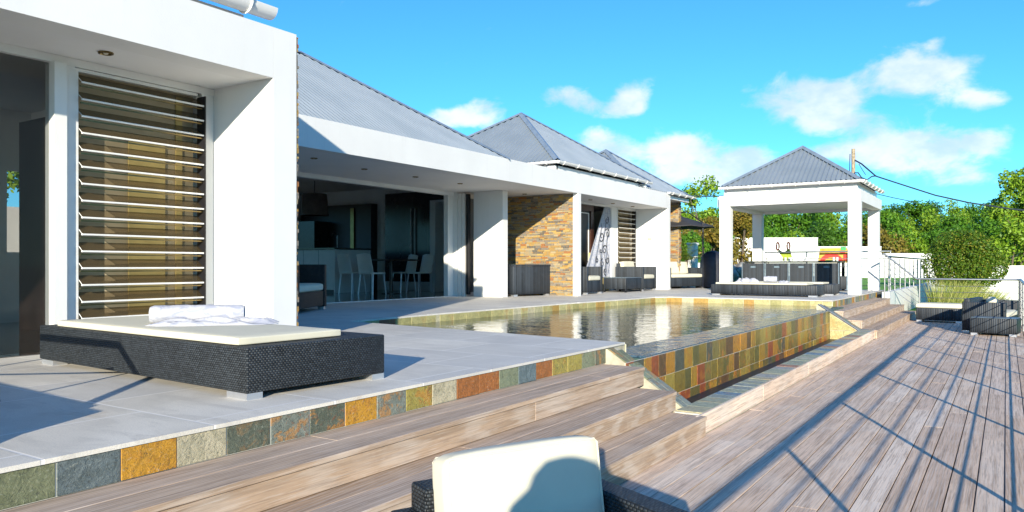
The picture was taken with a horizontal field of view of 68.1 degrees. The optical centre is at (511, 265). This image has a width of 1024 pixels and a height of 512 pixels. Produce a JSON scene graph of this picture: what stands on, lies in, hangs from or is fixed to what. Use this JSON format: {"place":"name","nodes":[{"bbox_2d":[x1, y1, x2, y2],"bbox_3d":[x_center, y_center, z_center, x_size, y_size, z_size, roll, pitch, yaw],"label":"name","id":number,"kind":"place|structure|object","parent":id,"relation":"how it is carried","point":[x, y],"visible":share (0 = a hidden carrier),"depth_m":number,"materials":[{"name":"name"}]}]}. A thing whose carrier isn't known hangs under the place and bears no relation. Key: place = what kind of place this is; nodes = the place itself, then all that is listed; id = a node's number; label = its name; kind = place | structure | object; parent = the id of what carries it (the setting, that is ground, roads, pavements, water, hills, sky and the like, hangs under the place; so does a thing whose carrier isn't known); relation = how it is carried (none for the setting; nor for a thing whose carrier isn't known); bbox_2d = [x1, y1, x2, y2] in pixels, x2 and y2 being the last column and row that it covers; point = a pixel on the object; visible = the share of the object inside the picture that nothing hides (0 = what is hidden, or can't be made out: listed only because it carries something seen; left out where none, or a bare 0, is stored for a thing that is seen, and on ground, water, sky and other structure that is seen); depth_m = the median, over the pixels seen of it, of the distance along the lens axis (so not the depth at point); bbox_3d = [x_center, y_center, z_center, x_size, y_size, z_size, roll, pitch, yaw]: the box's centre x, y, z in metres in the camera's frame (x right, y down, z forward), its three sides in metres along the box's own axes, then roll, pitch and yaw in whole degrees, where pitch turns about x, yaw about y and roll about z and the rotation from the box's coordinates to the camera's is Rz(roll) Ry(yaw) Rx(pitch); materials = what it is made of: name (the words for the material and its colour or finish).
{"place":"outdoors","nodes":[
{"label":"outdoors","id":0,"kind":"place"},
{"bbox_2d":[297,233,371,292],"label":"kitchen island","id":1,"kind":"structure","parent":0,"point":[327,257],"depth_m":21.20,"materials":[{"name":"laminate"}]},
{"bbox_2d":[296,203,376,289],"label":"wall unit","id":2,"kind":"structure","parent":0,"point":[353,226],"depth_m":24.36,"materials":[{"name":"black wood"}]},
{"bbox_2d":[385,192,443,290],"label":"wall","id":3,"kind":"structure","parent":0,"point":[407,224],"depth_m":23.19,"materials":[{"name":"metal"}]},
{"bbox_2d":[0,287,883,510],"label":"terrace","id":4,"kind":"structure","parent":0,"point":[68,429],"depth_m":4.67,"materials":[{"name":"grey stone"}]},
{"bbox_2d":[40,316,383,400],"bbox_3d":[-2.294,0.593,5.568,2.760,0.354,1.070,0,0,37],"label":"daybed","id":5,"kind":"object","parent":4,"relation":"on","point":[247,362],"visible":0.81,"depth_m":4.84,"materials":[{"name":"grey wicker"}]},
{"bbox_2d":[149,304,244,323],"bbox_3d":[-2.278,0.352,5.504,0.638,0.138,0.149,0,0,-15],"label":"rolled towel","id":6,"kind":"object","parent":5,"relation":"on","point":[158,313],"visible":0.66,"depth_m":5.44,"materials":[{"name":"white fabric"}]},
{"bbox_2d":[145,316,278,326],"bbox_3d":[-2.112,0.387,5.365,0.880,0.058,0.269,0,0,-15],"label":"folded towel","id":7,"kind":"object","parent":5,"relation":"on","point":[208,321],"visible":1,"depth_m":5.31,"materials":[{"name":"white fabric"}]},
{"bbox_2d":[296,264,326,309],"bbox_3d":[-3.732,0.370,12.661,0.820,0.800,1.550,0,0,3],"label":"sofa","id":8,"kind":"object","parent":4,"relation":"on","point":[312,285],"visible":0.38,"depth_m":13.29,"materials":[{"name":"brown wicker"}]},
{"bbox_2d":[0,0,696,357],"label":"villa","id":9,"kind":"object","parent":4,"relation":"on","point":[170,152],"visible":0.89,"depth_m":7.79,"materials":[{"name":"white paint"}]},
{"bbox_2d":[0,42,213,324],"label":"window frame","id":10,"kind":"structure","parent":9,"relation":"in","point":[59,70],"depth_m":6.67,"materials":[{"name":"white metal"}]},
{"bbox_2d":[75,68,205,318],"bbox_3d":[-3.607,-0.532,7.351,0.245,2.485,1.281,0,0,33],"label":"louvre window","id":11,"kind":"structure","parent":9,"relation":"in","point":[111,111],"depth_m":7.27,"materials":[{"name":"white metal"}]},
{"bbox_2d":[300,181,328,216],"bbox_3d":[-5.654,-1.930,21.716,0.800,1.000,0.800,0,0,33],"label":"pendant lamp","id":12,"kind":"object","parent":9,"relation":"hanging from","point":[314,204],"visible":1,"depth_m":21.41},
{"bbox_2d":[337,254,366,293],"bbox_3d":[-4.318,0.226,20.382,0.530,1.092,0.625,0,0,35],"label":"dining chair","id":13,"kind":"object","parent":9,"relation":"on","point":[344,265],"visible":0.97,"depth_m":20.24,"materials":[{"name":"white plastic"}]},
{"bbox_2d":[357,253,386,294],"bbox_3d":[-3.704,0.226,19.945,0.530,1.092,0.625,0,0,31],"label":"dining chair","id":14,"kind":"object","parent":9,"relation":"on","point":[364,262],"visible":0.97,"depth_m":19.79,"materials":[{"name":"white plastic"}]},
{"bbox_2d":[371,259,419,293],"bbox_3d":[-3.286,0.300,20.589,0.840,0.940,1.400,0,0,33],"label":"bar table","id":15,"kind":"object","parent":9,"relation":"on","point":[390,276],"visible":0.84,"depth_m":20.55,"materials":[{"name":"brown wood"}]},
{"bbox_2d":[393,254,417,292],"bbox_3d":[-3.059,0.226,21.559,0.625,1.092,0.530,0,0,-42],"label":"dining chair","id":16,"kind":"object","parent":9,"relation":"on","point":[411,266],"visible":0.76,"depth_m":21.58,"materials":[{"name":"white plastic"}]},
{"bbox_2d":[406,254,433,293],"bbox_3d":[-2.529,0.226,20.916,0.530,1.092,0.625,0,0,41],"label":"dining chair","id":17,"kind":"object","parent":9,"relation":"on","point":[427,261],"visible":0.98,"depth_m":20.98,"materials":[{"name":"white plastic"}]},
{"bbox_2d":[581,204,593,266],"bbox_3d":[1.526,-0.505,21.313,0.110,2.550,3.170,0,0,33],"label":"dark door","id":18,"kind":"structure","parent":9,"relation":"in","point":[587,211],"depth_m":22.33,"materials":[{"name":"glass"}]},
{"bbox_2d":[586,207,610,276],"bbox_3d":[2.537,-0.720,22.570,0.064,2.140,1.780,0,0,33],"label":"curtain","id":19,"kind":"object","parent":9,"relation":"hanging from","point":[600,254],"visible":0.88,"depth_m":22.94,"materials":[{"name":"white fabric"}]},
{"bbox_2d":[617,208,635,266],"bbox_3d":[3.589,-0.540,24.188,0.245,2.500,1.242,0,0,33],"label":"louvre window","id":20,"kind":"structure","parent":9,"relation":"in","point":[624,234],"depth_m":24.24,"materials":[{"name":"beige wood"}]},
{"bbox_2d":[508,264,550,296],"bbox_3d":[0.378,0.370,19.322,1.234,0.800,0.444,0,0,-39],"label":"storage cabinet","id":21,"kind":"object","parent":4,"relation":"on","point":[528,279],"visible":0.77,"depth_m":19.08,"materials":[{"name":"grey wicker"}]},
{"bbox_2d":[581,266,602,294],"bbox_3d":[1.950,0.398,20.726,0.720,0.745,0.950,0,0,33],"label":"armchair","id":22,"kind":"object","parent":4,"relation":"on","point":[591,279],"visible":0.66,"depth_m":20.49,"materials":[{"name":"grey wicker"}]},
{"bbox_2d":[603,277,641,292],"bbox_3d":[3.257,0.557,22.291,0.740,0.425,1.120,0,0,33],"label":"coffee table","id":23,"kind":"object","parent":4,"relation":"on","point":[620,283],"visible":0.94,"depth_m":21.89,"materials":[{"name":"grey wicker"}]},
{"bbox_2d":[615,261,655,290],"bbox_3d":[3.860,0.316,23.599,0.920,0.907,1.050,0,0,33],"label":"armchair","id":24,"kind":"object","parent":4,"relation":"on","point":[629,269],"visible":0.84,"depth_m":23.33,"materials":[{"name":"grey wicker"}]},
{"bbox_2d":[670,262,701,288],"bbox_3d":[5.615,0.316,25.758,1.800,0.907,0.900,0,0,-37],"label":"sofa","id":25,"kind":"object","parent":4,"relation":"on","point":[684,277],"visible":0.64,"depth_m":25.66,"materials":[{"name":"grey wicker"}]},
{"bbox_2d":[670,211,714,287],"bbox_3d":[5.795,-0.571,27.143,2.950,2.681,2.900,0,0,33],"label":"parasol","id":26,"kind":"object","parent":4,"relation":"on","point":[685,223],"visible":0.59,"depth_m":26.13,"materials":[{"name":"grey fabric"}]},
{"bbox_2d":[700,251,718,286],"bbox_3d":[6.908,0.130,26.058,0.920,1.280,0.906,0,0,33],"label":"covered grill","id":27,"kind":"object","parent":4,"relation":"on","point":[709,263],"visible":0.72,"depth_m":25.70,"materials":[{"name":"black fabric"}]},
{"bbox_2d":[605,304,875,433],"bbox_3d":[2.449,1.722,12.790,5.528,1.897,11.700,0,0,33],"label":"pool basin","id":28,"kind":"object","parent":4,"relation":"in","point":[684,367],"visible":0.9,"depth_m":9.31,"materials":[{"name":"multicoloured tile"}]},
{"bbox_2d":[742,263,764,280],"bbox_3d":[7.863,0.337,24.466,0.714,0.826,0.584,0,0,33],"label":"cube chair","id":29,"kind":"object","parent":4,"relation":"on","point":[753,270],"visible":0.45,"depth_m":24.22,"materials":[{"name":"grey wicker"}]},
{"bbox_2d":[711,282,824,296],"bbox_3d":[6.529,0.601,19.448,2.660,0.339,0.780,0,0,35],"label":"daybed","id":30,"kind":"object","parent":4,"relation":"on","point":[777,288],"visible":0.98,"depth_m":19.06,"materials":[{"name":"grey wicker"}]},
{"bbox_2d":[736,277,758,281],"bbox_3d":[6.099,0.368,19.638,0.616,0.121,0.358,0,0,22],"label":"folded towel","id":31,"kind":"object","parent":30,"relation":"on","point":[746,279],"visible":0.85,"depth_m":19.54,"materials":[{"name":"white fabric"}]},
{"bbox_2d":[763,276,776,281],"bbox_3d":[6.617,0.351,19.407,0.327,0.163,0.175,0,0,22],"label":"rolled towel","id":32,"kind":"object","parent":30,"relation":"on","point":[769,278],"visible":1,"depth_m":19.34,"materials":[{"name":"white fabric"}]},
{"bbox_2d":[765,263,788,280],"bbox_3d":[8.479,0.337,24.064,0.714,0.826,0.584,0,0,33],"label":"cube chair","id":33,"kind":"object","parent":4,"relation":"on","point":[780,271],"visible":0.49,"depth_m":23.79,"materials":[{"name":"grey wicker"}]},
{"bbox_2d":[744,261,845,289],"bbox_3d":[8.958,0.318,24.076,2.900,0.905,0.880,0,0,33],"label":"bar table","id":34,"kind":"object","parent":4,"relation":"on","point":[843,267],"visible":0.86,"depth_m":23.60,"materials":[{"name":"stone"}]},
{"bbox_2d":[759,281,839,295],"bbox_3d":[7.357,0.601,20.496,2.660,0.339,0.780,0,0,35],"label":"daybed","id":35,"kind":"object","parent":4,"relation":"on","point":[832,289],"visible":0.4,"depth_m":19.63,"materials":[{"name":"grey wicker"}]},
{"bbox_2d":[718,146,884,294],"bbox_3d":[8.689,-1.386,22.662,4.095,4.311,4.624,0,0,33],"label":"gazebo","id":36,"kind":"object","parent":4,"relation":"on","point":[802,179],"visible":1,"depth_m":21.53,"materials":[{"name":"white paint"}]},
{"bbox_2d":[789,263,813,281],"bbox_3d":[9.095,0.337,23.663,0.714,0.826,0.584,0,0,33],"label":"cube chair","id":37,"kind":"object","parent":4,"relation":"on","point":[801,272],"visible":0.54,"depth_m":23.42,"materials":[{"name":"grey wicker"}]},
{"bbox_2d":[814,263,838,283],"bbox_3d":[9.710,0.337,23.261,0.714,0.826,0.584,0,0,33],"label":"cube chair","id":38,"kind":"object","parent":4,"relation":"on","point":[826,272],"visible":0.63,"depth_m":23.02,"materials":[{"name":"grey wicker"}]},
{"bbox_2d":[765,250,890,289],"bbox_3d":[10.193,0.150,24.620,3.875,1.240,0.090,0,0,33],"label":"back railing","id":39,"kind":"object","parent":4,"relation":"on","point":[806,252],"visible":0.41,"depth_m":24.61,"materials":[{"name":"metal"}]},
{"bbox_2d":[776,242,792,260],"bbox_3d":[9.159,-0.481,25.498,0.558,0.642,0.080,0,0,33],"label":"beach bag","id":40,"kind":"object","parent":39,"relation":"hanging from","point":[783,255],"visible":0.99,"depth_m":25.44,"materials":[{"name":"yellow fabric"}]},
{"bbox_2d":[818,247,847,262],"bbox_3d":[10.532,-0.350,24.769,0.980,0.520,0.200,0,0,33],"label":"printed cooler","id":41,"kind":"object","parent":4,"relation":"on","point":[834,254],"visible":0.69,"depth_m":24.70,"materials":[{"name":"red plastic"}]},
{"bbox_2d":[840,263,847,289],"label":"cube chair","id":42,"kind":"object","parent":4,"relation":"on","point":[843,282],"visible":0.3,"depth_m":22.93,"materials":[{"name":"grey wicker"}]},
{"bbox_2d":[7,0,1023,240],"label":"sky","id":43,"kind":"structure","parent":0,"point":[927,95],"materials":[{"name":"blue"}]},
{"bbox_2d":[406,302,815,346],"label":"pool water","id":44,"kind":"structure","parent":0,"point":[635,324],"depth_m":12.19,"materials":[{"name":"clear liquid"}]},
{"bbox_2d":[694,278,933,290],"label":"lawn","id":45,"kind":"structure","parent":0,"point":[864,281],"depth_m":33.79,"materials":[{"name":"green plant"}]},
{"bbox_2d":[687,243,698,267],"bbox_3d":[7.160,-0.050,30.013,0.380,1.700,0.380,0,0,33],"label":"gate post","id":46,"kind":"object","parent":45,"relation":"on","point":[695,260],"visible":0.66,"depth_m":29.88,"materials":[{"name":"blue paint"}]},
{"bbox_2d":[681,231,711,262],"bbox_3d":[8.444,-0.206,34.993,2.156,2.761,2.150,0,0,-16],"label":"green shrub","id":47,"kind":"object","parent":45,"relation":"on","point":[689,238],"visible":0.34,"depth_m":34.92,"materials":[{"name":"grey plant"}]},
{"bbox_2d":[681,216,736,264],"bbox_3d":[9.899,-0.667,38.098,2.778,3.683,3.127,0,0,33],"label":"golden shrub","id":48,"kind":"object","parent":45,"relation":"on","point":[711,236],"visible":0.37,"depth_m":37.69,"materials":[{"name":"yellow plant"}]},
{"bbox_2d":[681,175,751,248],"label":"airy tree","id":49,"kind":"object","parent":45,"relation":"on","point":[704,190],"visible":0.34,"depth_m":45.77,"materials":[{"name":"green plant"}]},
{"bbox_2d":[705,211,764,263],"bbox_3d":[11.357,-0.948,39.001,3.238,4.251,2.885,0,0,-21],"label":"golden shrub","id":50,"kind":"object","parent":45,"relation":"on","point":[742,225],"visible":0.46,"depth_m":38.62,"materials":[{"name":"yellow plant"}]},
{"bbox_2d":[734,262,743,278],"bbox_3d":[10.818,0.259,35.975,1.164,0.860,0.928,0,0,33],"label":"boulder","id":51,"kind":"object","parent":45,"relation":"on","point":[739,268],"visible":0.32,"depth_m":35.63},
{"bbox_2d":[735,238,817,264],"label":"garden wall","id":52,"kind":"structure","parent":45,"relation":"on","point":[804,244],"depth_m":50.00,"materials":[{"name":"white paint"}]},
{"bbox_2d":[818,246,881,277],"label":"garden wall","id":53,"kind":"structure","parent":45,"relation":"on","point":[864,263],"depth_m":50.20,"materials":[{"name":"white paint"}]},
{"bbox_2d":[881,253,935,277],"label":"garden wall","id":54,"kind":"structure","parent":45,"relation":"on","point":[914,255],"depth_m":50.40,"materials":[{"name":"white paint"}]},
{"bbox_2d":[882,282,946,310],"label":"retaining wall","id":55,"kind":"structure","parent":45,"relation":"on","point":[894,297],"depth_m":26.38,"materials":[{"name":"white paint"}]},
{"bbox_2d":[885,256,941,290],"bbox_3d":[17.907,0.236,32.853,0.090,1.068,25.400,0,0,33],"label":"lawn railing","id":56,"kind":"object","parent":55,"relation":"on","point":[905,273],"visible":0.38,"depth_m":26.34,"materials":[{"name":"white metal"}]},
{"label":"garden bed","id":57,"kind":"structure","parent":0,"visible":0},
{"bbox_2d":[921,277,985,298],"bbox_3d":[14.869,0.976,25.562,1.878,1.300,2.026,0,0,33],"label":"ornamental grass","id":58,"kind":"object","parent":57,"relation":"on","point":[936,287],"depth_m":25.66,"materials":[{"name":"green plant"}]},
{"bbox_2d":[928,280,993,302],"bbox_3d":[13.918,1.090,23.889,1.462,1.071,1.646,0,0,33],"label":"ornamental grass","id":59,"kind":"object","parent":57,"relation":"on","point":[940,298],"depth_m":23.83,"materials":[{"name":"green plant"}]},
{"bbox_2d":[920,229,1010,291],"bbox_3d":[16.399,-0.063,27.541,2.686,2.492,2.603,0,0,-12],"label":"clipped bush","id":60,"kind":"object","parent":57,"relation":"on","point":[965,254],"visible":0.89,"depth_m":26.93,"materials":[{"name":"green plant"}]},
{"bbox_2d":[947,293,999,302],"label":"ornamental grass","id":61,"kind":"object","parent":57,"relation":"on","point":[958,300],"depth_m":22.60,"materials":[{"name":"green plant"}]},
{"bbox_2d":[952,281,1006,298],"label":"ornamental grass","id":62,"kind":"object","parent":57,"relation":"on","point":[995,294],"depth_m":23.84,"materials":[{"name":"green plant"}]},
{"bbox_2d":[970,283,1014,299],"bbox_3d":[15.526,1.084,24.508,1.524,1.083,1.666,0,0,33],"label":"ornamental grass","id":63,"kind":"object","parent":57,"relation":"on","point":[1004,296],"depth_m":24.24,"materials":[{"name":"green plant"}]},
{"bbox_2d":[985,266,1023,299],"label":"garden wall","id":64,"kind":"structure","parent":57,"relation":"on","point":[1015,272],"depth_m":30.29,"materials":[{"name":"white paint"}]},
{"bbox_3d":[6.205,0.455,26.994,0.480,0.630,0.480,0,0,33],"label":"planter","id":65,"kind":"object","parent":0,"visible":0},
{"bbox_2d":[681,240,707,267],"bbox_3d":[6.254,-0.413,26.967,1.765,1.118,1.815,0,0,33],"label":"palm plant","id":66,"kind":"object","parent":65,"relation":"in","point":[688,257],"visible":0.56,"depth_m":26.89,"materials":[{"name":"green plant"}]},
{"label":"ground","id":67,"kind":"structure","parent":0,"visible":0},
{"bbox_2d":[7,206,18,251],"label":"patio wall","id":68,"kind":"structure","parent":67,"relation":"on","point":[12,229],"depth_m":14.57,"materials":[{"name":"white paint"}]},
{"bbox_2d":[7,171,18,200],"bbox_3d":[-10.428,-0.459,15.855,2.207,3.665,2.582,0,0,33],"label":"patio shrub","id":69,"kind":"object","parent":67,"relation":"on","point":[11,179],"visible":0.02,"depth_m":15.85,"materials":[{"name":"green plant"}]},
{"bbox_2d":[619,317,1023,511],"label":"wooden deck","id":70,"kind":"structure","parent":67,"relation":"on","point":[913,415],"depth_m":6.29,"materials":[{"name":"brown wood"}]},
{"bbox_2d":[0,364,706,511],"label":"wooden steps","id":71,"kind":"structure","parent":70,"relation":"on","point":[624,420],"depth_m":4.23,"materials":[{"name":"brown wood"}]},
{"bbox_2d":[391,435,687,511],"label":"armchair","id":72,"kind":"object","parent":70,"relation":"on","point":[557,474],"visible":1,"depth_m":2.73,"materials":[{"name":"white fabric"}]},
{"bbox_2d":[834,298,915,339],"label":"wooden steps","id":73,"kind":"structure","parent":70,"relation":"on","point":[882,316],"depth_m":17.56,"materials":[{"name":"brown wood"}]},
{"bbox_2d":[916,302,961,322],"bbox_3d":[10.999,1.202,19.462,1.057,0.487,0.617,0,0,37],"label":"ottoman","id":74,"kind":"object","parent":70,"relation":"on","point":[938,311],"visible":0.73,"depth_m":19.23,"materials":[{"name":"grey wicker"}]},
{"bbox_2d":[881,253,1018,316],"bbox_3d":[12.096,0.545,21.003,3.355,1.800,0.090,0,0,33],"label":"cable railing","id":75,"kind":"object","parent":70,"relation":"on","point":[896,263],"visible":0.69,"depth_m":21.25,"materials":[{"name":"metal"}]},
{"bbox_2d":[962,297,1017,332],"bbox_3d":[10.617,1.056,16.782,0.818,0.778,1.740,0,0,41],"label":"sofa","id":76,"kind":"object","parent":70,"relation":"on","point":[981,306],"visible":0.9,"depth_m":16.27,"materials":[{"name":"grey wicker"}]},
{"bbox_2d":[970,316,1020,336],"bbox_3d":[10.042,1.259,15.741,0.820,0.372,0.540,0,0,41],"label":"side table","id":77,"kind":"object","parent":70,"relation":"on","point":[1011,326],"visible":1,"depth_m":15.54,"materials":[{"name":"grey wicker"}]},
{"bbox_2d":[1019,278,1023,330],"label":"cable railing","id":78,"kind":"object","parent":70,"relation":"on","point":[1021,298],"visible":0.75,"depth_m":18.35,"materials":[{"name":"metal"}]},
{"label":"hill","id":79,"kind":"structure","parent":0,"visible":0},
{"bbox_2d":[695,206,718,220],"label":"broadleaf tree","id":80,"kind":"object","parent":79,"relation":"on","point":[715,209],"visible":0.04,"depth_m":80.64,"materials":[{"name":"green plant"}]},
{"bbox_2d":[764,226,783,237],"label":"broadleaf tree","id":81,"kind":"object","parent":79,"relation":"on","point":[769,233],"visible":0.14,"depth_m":59.45,"materials":[{"name":"green plant"}]},
{"bbox_2d":[764,214,825,237],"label":"broadleaf tree","id":82,"kind":"object","parent":79,"relation":"on","point":[774,220],"visible":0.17,"depth_m":71.14,"materials":[{"name":"green plant"}]},
{"bbox_2d":[783,230,818,245],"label":"broadleaf tree","id":83,"kind":"object","parent":79,"relation":"on","point":[794,233],"visible":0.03,"depth_m":55.89,"materials":[{"name":"green plant"}]},
{"bbox_2d":[766,212,845,237],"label":"broadleaf tree","id":84,"kind":"object","parent":79,"relation":"on","point":[813,217],"visible":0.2,"depth_m":70.41,"materials":[{"name":"green plant"}]},
{"bbox_2d":[796,219,847,245],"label":"broadleaf tree","id":85,"kind":"object","parent":79,"relation":"on","point":[820,232],"visible":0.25,"depth_m":56.68,"materials":[{"name":"green plant"}]},
{"bbox_2d":[825,212,847,244],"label":"broadleaf tree","id":86,"kind":"object","parent":79,"relation":"on","point":[838,222],"visible":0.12,"depth_m":76.49,"materials":[{"name":"green plant"}]},
{"bbox_2d":[819,226,864,245],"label":"broadleaf tree","id":87,"kind":"object","parent":79,"relation":"on","point":[837,234],"visible":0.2,"depth_m":58.78,"materials":[{"name":"green plant"}]},
{"bbox_2d":[849,149,856,174],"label":"utility pole","id":88,"kind":"object","parent":79,"relation":"on","point":[852,161],"visible":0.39,"depth_m":57.89,"materials":[{"name":"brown wood"}]},
{"bbox_2d":[854,160,1023,210],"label":"power cable","id":89,"kind":"object","parent":88,"relation":"attached to","point":[863,165],"visible":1,"depth_m":53.31,"materials":[{"name":"black rubber"}]},
{"bbox_2d":[840,211,866,232],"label":"broadleaf tree","id":90,"kind":"object","parent":79,"relation":"on","point":[846,219],"visible":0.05,"depth_m":78.09,"materials":[{"name":"green plant"}]},
{"bbox_2d":[838,223,915,252],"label":"broadleaf tree","id":91,"kind":"object","parent":79,"relation":"on","point":[886,244],"visible":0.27,"depth_m":55.32,"materials":[{"name":"green plant"}]},
{"bbox_2d":[844,205,913,243],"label":"broadleaf tree","id":92,"kind":"object","parent":79,"relation":"on","point":[886,222],"visible":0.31,"depth_m":72.80,"materials":[{"name":"green plant"}]},
{"bbox_2d":[886,203,920,231],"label":"broadleaf tree","id":93,"kind":"object","parent":79,"relation":"on","point":[893,207],"visible":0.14,"depth_m":102.59,"materials":[{"name":"green plant"}]},
{"bbox_2d":[885,231,930,252],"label":"broadleaf tree","id":94,"kind":"object","parent":79,"relation":"on","point":[919,245],"visible":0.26,"depth_m":56.06,"materials":[{"name":"green plant"}]},
{"bbox_2d":[892,217,928,240],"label":"broadleaf tree","id":95,"kind":"object","parent":79,"relation":"on","point":[913,223],"visible":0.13,"depth_m":75.57,"materials":[{"name":"green plant"}]},
{"bbox_2d":[897,199,935,231],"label":"broadleaf tree","id":96,"kind":"object","parent":79,"relation":"on","point":[915,210],"visible":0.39,"depth_m":100.71,"materials":[{"name":"green plant"}]},
{"bbox_2d":[909,208,940,238],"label":"broadleaf tree","id":97,"kind":"object","parent":79,"relation":"on","point":[929,223],"visible":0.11,"depth_m":75.61,"materials":[{"name":"green plant"}]},
{"bbox_2d":[916,229,948,250],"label":"broadleaf tree","id":98,"kind":"object","parent":79,"relation":"on","point":[931,235],"visible":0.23,"depth_m":56.11,"materials":[{"name":"green plant"}]},
{"bbox_2d":[916,200,955,226],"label":"broadleaf tree","id":99,"kind":"object","parent":79,"relation":"on","point":[936,206],"visible":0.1,"depth_m":102.41,"materials":[{"name":"green plant"}]},
{"bbox_2d":[932,209,973,232],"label":"broadleaf tree","id":100,"kind":"object","parent":79,"relation":"on","point":[949,220],"visible":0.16,"depth_m":69.90,"materials":[{"name":"green plant"}]},
{"bbox_2d":[937,199,970,224],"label":"broadleaf tree","id":101,"kind":"object","parent":79,"relation":"on","point":[956,209],"visible":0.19,"depth_m":96.43,"materials":[{"name":"green plant"}]},
{"bbox_2d":[940,223,1001,273],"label":"broadleaf tree","id":102,"kind":"object","parent":79,"relation":"on","point":[954,228],"visible":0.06,"depth_m":55.90,"materials":[{"name":"green plant"}]},
{"bbox_2d":[962,203,985,225],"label":"broadleaf tree","id":103,"kind":"object","parent":79,"relation":"on","point":[971,209],"visible":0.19,"depth_m":100.92,"materials":[{"name":"green plant"}]},
{"bbox_2d":[975,201,994,222],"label":"broadleaf tree","id":104,"kind":"object","parent":79,"relation":"on","point":[983,208],"visible":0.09,"depth_m":100.86,"materials":[{"name":"green plant"}]},
{"bbox_2d":[967,216,1022,253],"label":"broadleaf tree","id":105,"kind":"object","parent":79,"relation":"on","point":[991,229],"visible":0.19,"depth_m":61.50,"materials":[{"name":"green plant"}]},
{"bbox_2d":[981,167,1023,224],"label":"tall tree","id":106,"kind":"object","parent":79,"relation":"on","point":[1013,183],"visible":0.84,"depth_m":65.75,"materials":[{"name":"green plant"}]},
{"bbox_2d":[985,215,1023,265],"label":"broadleaf tree","id":107,"kind":"object","parent":79,"relation":"on","point":[1014,233],"visible":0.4,"depth_m":56.12,"materials":[{"name":"green plant"}]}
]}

